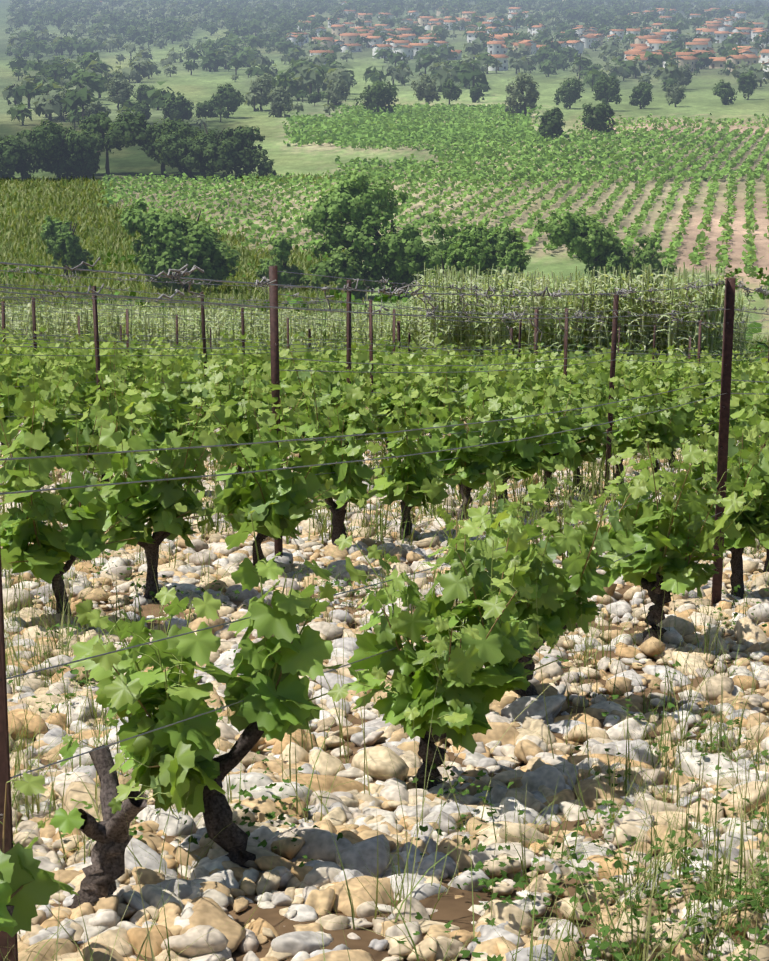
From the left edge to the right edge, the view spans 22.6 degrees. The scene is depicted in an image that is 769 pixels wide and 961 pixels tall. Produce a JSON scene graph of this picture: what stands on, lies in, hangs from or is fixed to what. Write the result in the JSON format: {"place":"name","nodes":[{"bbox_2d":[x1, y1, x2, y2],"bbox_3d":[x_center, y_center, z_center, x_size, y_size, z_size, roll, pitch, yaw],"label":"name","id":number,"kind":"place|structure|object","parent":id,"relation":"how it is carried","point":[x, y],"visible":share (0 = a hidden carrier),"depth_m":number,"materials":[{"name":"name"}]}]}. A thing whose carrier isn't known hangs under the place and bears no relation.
{"place":"outdoors","nodes":[
{"label":"outdoors","id":0,"kind":"place"},
{"bbox_2d":[0,0,768,960],"bbox_3d":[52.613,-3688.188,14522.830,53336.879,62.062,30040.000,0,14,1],"label":"ground","id":1,"kind":"structure","parent":0,"point":[314,158],"depth_m":317.25,"materials":[{"name":"green plant"}]},
{"bbox_2d":[0,262,757,370],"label":"reed bed","id":2,"kind":"object","parent":1,"relation":"on","point":[709,297],"visible":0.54,"depth_m":54.57,"materials":[{"name":"green plant"}]},
{"bbox_2d":[0,395,768,960],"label":"stones","id":3,"kind":"object","parent":1,"relation":"on","point":[212,889],"visible":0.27,"depth_m":6.23,"materials":[{"name":"beige stone"}]},
{"bbox_2d":[0,388,768,960],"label":"grass","id":4,"kind":"structure","parent":1,"relation":"on","point":[590,494],"depth_m":6.26,"materials":[{"name":"green plant"}]},
{"bbox_2d":[0,172,768,364],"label":"tall grass","id":5,"kind":"structure","parent":1,"relation":"on","point":[27,205],"depth_m":195.48,"materials":[{"name":"green plant"}]},
{"bbox_2d":[0,405,768,931],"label":"grapevine trunks","id":6,"kind":"object","parent":1,"relation":"on","point":[104,871],"visible":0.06,"depth_m":5.35,"materials":[{"name":"brown plant"}]},
{"bbox_2d":[0,335,767,898],"label":"vine shoots","id":7,"kind":"object","parent":6,"relation":"attached to","point":[518,509],"visible":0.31,"depth_m":8.79,"materials":[{"name":"green plant"}]},
{"bbox_2d":[0,436,761,936],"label":"vine leaves","id":8,"kind":"object","parent":7,"relation":"attached to","point":[466,694],"visible":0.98,"depth_m":6.00,"materials":[{"name":"green plant"}]},
{"bbox_2d":[0,327,768,583],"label":"vine leaves","id":9,"kind":"object","parent":7,"relation":"attached to","point":[85,538],"visible":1,"depth_m":12.51,"materials":[{"name":"green plant"}]},
{"bbox_2d":[0,323,768,439],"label":"vine leaves","id":10,"kind":"object","parent":7,"relation":"attached to","point":[601,370],"visible":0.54,"depth_m":25.75,"materials":[{"name":"green plant"}]},
{"bbox_2d":[0,265,768,960],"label":"trellis posts","id":11,"kind":"object","parent":1,"relation":"on","point":[8,943],"visible":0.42,"depth_m":10.23,"materials":[{"name":"brown wood"}]},
{"bbox_2d":[0,257,768,344],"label":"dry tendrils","id":12,"kind":"object","parent":11,"relation":"attached to","point":[261,283],"visible":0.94,"depth_m":9.13,"materials":[{"name":"green plant"}]},
{"bbox_2d":[0,242,768,358],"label":"meadow scrub","id":13,"kind":"object","parent":1,"relation":"on","point":[750,330],"visible":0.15,"depth_m":145.85,"materials":[{"name":"green plant"}]},
{"bbox_2d":[4,0,768,296],"bbox_3d":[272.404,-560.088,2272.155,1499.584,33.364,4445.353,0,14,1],"label":"tree trunks","id":14,"kind":"object","parent":1,"relation":"on","point":[49,116],"visible":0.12,"depth_m":690.50,"materials":[{"name":"brown plant"}]},
{"bbox_2d":[0,64,757,299],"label":"trees","id":15,"kind":"object","parent":14,"relation":"attached to","point":[403,255],"visible":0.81,"depth_m":150.64,"materials":[{"name":"green plant"}]},
{"bbox_2d":[2,0,768,127],"bbox_3d":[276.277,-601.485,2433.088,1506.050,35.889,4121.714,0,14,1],"label":"distant trees","id":16,"kind":"object","parent":14,"relation":"attached to","point":[317,76],"visible":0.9,"depth_m":1124.57,"materials":[{"name":"green plant"}]},
{"bbox_2d":[7,551,768,960],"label":"herbs","id":17,"kind":"object","parent":1,"relation":"on","point":[517,879],"visible":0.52,"depth_m":5.22,"materials":[{"name":"green plant"}]},
{"bbox_2d":[77,0,768,78],"bbox_3d":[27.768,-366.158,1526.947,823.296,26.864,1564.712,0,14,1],"label":"village walls","id":18,"kind":"structure","parent":1,"relation":"on","point":[580,46],"depth_m":1196.42,"materials":[{"name":"beige paint"}]},
{"bbox_2d":[79,0,768,70],"bbox_3d":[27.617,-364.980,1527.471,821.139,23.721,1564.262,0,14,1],"label":"village windows","id":19,"kind":"structure","parent":18,"relation":"in","point":[537,50],"depth_m":1151.82,"materials":[{"name":"grey glass"}]},
{"bbox_2d":[100,1,768,63],"bbox_3d":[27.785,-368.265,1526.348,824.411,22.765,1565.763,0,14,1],"label":"village roofs","id":20,"kind":"structure","parent":18,"relation":"on","point":[644,47],"depth_m":1159.00,"materials":[{"name":"orange tile"}]},
{"bbox_2d":[97,102,768,277],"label":"vineyard rows","id":21,"kind":"object","parent":1,"relation":"on","point":[416,124],"visible":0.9,"depth_m":293.52,"materials":[{"name":"green plant"}]},
{"bbox_2d":[479,345,760,371],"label":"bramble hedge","id":22,"kind":"object","parent":1,"relation":"on","point":[758,359],"depth_m":52.49,"materials":[{"name":"green plant"}]},
{"bbox_2d":[0,262,768,778],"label":"trellis wires","id":23,"kind":"object","parent":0,"point":[150,314],"visible":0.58,"depth_m":12.52,"materials":[{"name":"grey metal"}]}
]}

